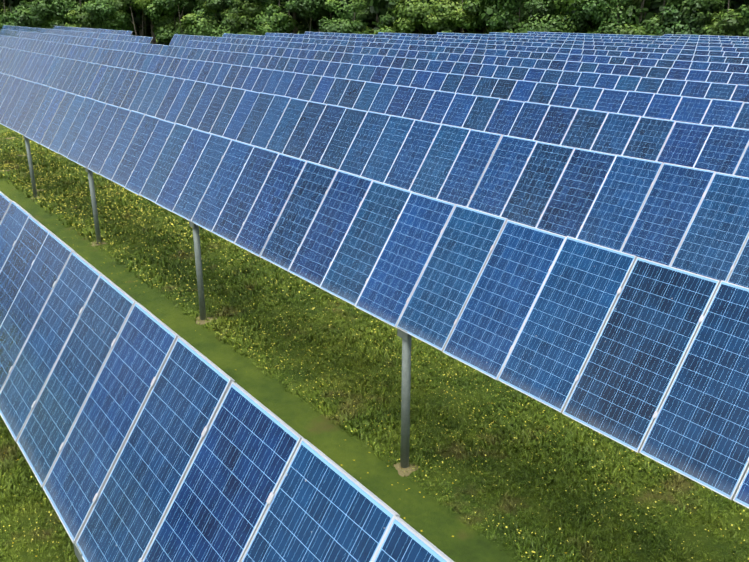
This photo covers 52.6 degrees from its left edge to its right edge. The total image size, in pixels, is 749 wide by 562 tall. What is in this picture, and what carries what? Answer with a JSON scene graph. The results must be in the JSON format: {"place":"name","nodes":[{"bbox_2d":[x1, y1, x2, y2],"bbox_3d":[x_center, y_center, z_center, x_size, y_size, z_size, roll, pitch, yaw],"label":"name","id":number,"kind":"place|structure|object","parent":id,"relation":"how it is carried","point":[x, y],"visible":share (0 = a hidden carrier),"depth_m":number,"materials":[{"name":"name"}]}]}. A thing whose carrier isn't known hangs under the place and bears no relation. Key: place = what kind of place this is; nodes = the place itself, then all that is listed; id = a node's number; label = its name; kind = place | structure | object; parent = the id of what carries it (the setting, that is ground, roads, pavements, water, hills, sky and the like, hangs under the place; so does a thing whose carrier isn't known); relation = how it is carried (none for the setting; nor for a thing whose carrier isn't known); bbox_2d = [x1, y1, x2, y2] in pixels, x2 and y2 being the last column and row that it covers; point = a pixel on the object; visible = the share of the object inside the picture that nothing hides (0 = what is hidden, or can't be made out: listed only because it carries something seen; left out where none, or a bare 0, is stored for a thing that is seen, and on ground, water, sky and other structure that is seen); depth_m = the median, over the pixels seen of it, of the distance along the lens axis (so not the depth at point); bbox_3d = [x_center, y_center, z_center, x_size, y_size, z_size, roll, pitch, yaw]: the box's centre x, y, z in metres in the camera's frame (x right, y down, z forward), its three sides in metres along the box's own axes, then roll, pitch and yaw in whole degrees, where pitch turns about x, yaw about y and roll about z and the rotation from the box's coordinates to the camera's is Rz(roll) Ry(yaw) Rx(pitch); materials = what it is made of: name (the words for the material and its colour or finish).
{"place":"outdoors","nodes":[
{"label":"outdoors","id":0,"kind":"place"},
{"bbox_2d":[0,25,748,561],"bbox_3d":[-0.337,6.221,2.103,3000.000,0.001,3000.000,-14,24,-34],"label":"ground grass","id":1,"kind":"structure","parent":0,"point":[444,527],"depth_m":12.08,"materials":[{"name":"green plant"}]},
{"bbox_2d":[73,540,83,561],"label":"support post","id":2,"kind":"object","parent":1,"relation":"on","point":[78,553],"visible":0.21,"depth_m":6.39,"materials":[{"name":"metal"}]},
{"bbox_2d":[0,191,453,561],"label":"solar panel row","id":3,"kind":"object","parent":2,"relation":"on","point":[139,432],"visible":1,"depth_m":6.23,"materials":[{"name":"blue glass"}]},
{"bbox_2d":[1,137,417,476],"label":"bare soil patches","id":4,"kind":"object","parent":1,"relation":"on","point":[403,473],"visible":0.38,"depth_m":11.55,"materials":[{"name":"soil"}]},
{"bbox_2d":[23,135,410,467],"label":"support posts","id":5,"kind":"object","parent":1,"relation":"on","point":[405,390],"visible":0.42,"depth_m":11.47,"materials":[{"name":"metal"}]},
{"bbox_2d":[0,72,748,507],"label":"solar panel row","id":6,"kind":"object","parent":5,"relation":"on","point":[648,358],"visible":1,"depth_m":9.98,"materials":[{"name":"blue glass"}]},
{"bbox_2d":[4,0,729,43],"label":"tree trunks","id":7,"kind":"object","parent":1,"relation":"on","point":[154,36],"visible":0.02,"depth_m":127.18,"materials":[{"name":"brown plant"}]},
{"bbox_2d":[0,0,748,45],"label":"forest foliage","id":8,"kind":"object","parent":7,"relation":"on","point":[685,17],"visible":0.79,"depth_m":115.72,"materials":[{"name":"green plant"}]},
{"bbox_2d":[0,127,748,560],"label":"flower heads","id":9,"kind":"object","parent":1,"relation":"on","point":[260,325],"visible":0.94,"depth_m":17.76,"materials":[{"name":"yellow plant"}]},
{"bbox_3d":[-6.894,-5.327,28.968,1.183,4.019,69.314,-14,24,-34],"label":"mounting structure","id":10,"kind":"object","parent":1,"relation":"on","visible":0},
{"bbox_2d":[0,47,748,287],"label":"solar panel row","id":11,"kind":"object","parent":10,"relation":"on","point":[691,219],"visible":0.85,"depth_m":16.77,"materials":[{"name":"blue glass"}]},
{"bbox_3d":[-9.751,-9.517,40.536,1.183,4.019,92.452,-14,24,-34],"label":"mounting structure","id":12,"kind":"object","parent":1,"relation":"on","visible":0},
{"bbox_2d":[0,35,748,177],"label":"solar panel row","id":13,"kind":"object","parent":12,"relation":"on","point":[721,149],"visible":0.56,"depth_m":23.75,"materials":[{"name":"blue glass"}]},
{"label":"mounting structure","id":14,"kind":"object","parent":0,"visible":0},
{"bbox_2d":[0,29,748,128],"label":"solar panel row","id":15,"kind":"object","parent":14,"relation":"on","point":[719,112],"visible":0.46,"depth_m":30.51,"materials":[{"name":"blue glass"}]},
{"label":"mounting structure","id":16,"kind":"object","parent":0,"visible":0},
{"bbox_2d":[0,25,748,101],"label":"solar panel row","id":17,"kind":"object","parent":16,"relation":"on","point":[713,90],"visible":0.33,"depth_m":36.90,"materials":[{"name":"blue glass"}]},
{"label":"mounting structure","id":18,"kind":"object","parent":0,"visible":0},
{"bbox_2d":[53,26,748,84],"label":"solar panel row","id":19,"kind":"object","parent":18,"relation":"on","point":[179,40],"visible":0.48,"depth_m":43.29,"materials":[{"name":"blue glass"}]},
{"bbox_3d":[8.906,-12.548,48.906,1.183,4.019,84.404,-14,24,-34],"label":"mounting structure","id":20,"kind":"object","parent":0,"visible":0},
{"bbox_2d":[222,33,748,72],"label":"solar panel row","id":21,"kind":"object","parent":20,"relation":"on","point":[721,67],"visible":0.25,"depth_m":47.47,"materials":[{"name":"blue glass"}]},
{"bbox_3d":[12.968,-13.581,51.756,1.183,4.019,84.404,-14,24,-34],"label":"mounting structure","id":22,"kind":"object","parent":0,"visible":0},
{"bbox_2d":[264,33,748,63],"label":"solar panel row","id":23,"kind":"object","parent":22,"relation":"on","point":[706,58],"visible":0.29,"depth_m":52.91,"materials":[{"name":"blue glass"}]},
{"bbox_3d":[17.031,-14.613,54.607,1.183,4.019,84.404,-14,24,-34],"label":"mounting structure","id":24,"kind":"object","parent":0,"visible":0},
{"bbox_2d":[304,32,748,56],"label":"solar panel row","id":25,"kind":"object","parent":24,"relation":"on","point":[658,50],"visible":0.21,"depth_m":58.27,"materials":[{"name":"blue glass"}]},
{"bbox_3d":[23.199,-14.685,54.804,1.183,4.019,77.362,-14,24,-34],"label":"mounting structure","id":26,"kind":"object","parent":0,"visible":0},
{"bbox_2d":[377,32,748,51],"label":"solar panel row","id":27,"kind":"object","parent":26,"relation":"on","point":[728,49],"visible":0.15,"depth_m":62.13,"materials":[{"name":"blue glass"}]},
{"bbox_3d":[28.465,-15.168,56.138,1.183,4.019,73.338,-14,24,-34],"label":"mounting structure","id":28,"kind":"object","parent":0,"visible":0},
{"bbox_2d":[436,32,748,47],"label":"solar panel row","id":29,"kind":"object","parent":28,"relation":"on","point":[622,41],"visible":0.15,"depth_m":66.14,"materials":[{"name":"blue glass"}]},
{"bbox_3d":[33.430,-15.788,57.852,1.183,4.019,70.320,-14,24,-34],"label":"mounting structure","id":30,"kind":"object","parent":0,"visible":0},
{"bbox_2d":[489,32,748,43],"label":"solar panel row","id":31,"kind":"object","parent":30,"relation":"on","point":[648,39],"visible":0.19,"depth_m":70.12,"materials":[{"name":"blue glass"}]},
{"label":"mounting structure","id":32,"kind":"object","parent":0,"visible":0},
{"bbox_2d":[528,32,748,40],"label":"solar panel row","id":33,"kind":"object","parent":32,"relation":"on","point":[674,37],"visible":0.17,"depth_m":74.32,"materials":[{"name":"blue glass"}]},
{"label":"mounting structure","id":34,"kind":"object","parent":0,"visible":0},
{"bbox_2d":[664,34,748,38],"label":"solar panel row","id":35,"kind":"object","parent":34,"relation":"on","point":[712,36],"visible":0.19,"depth_m":74.52,"materials":[{"name":"blue glass"}]}
]}

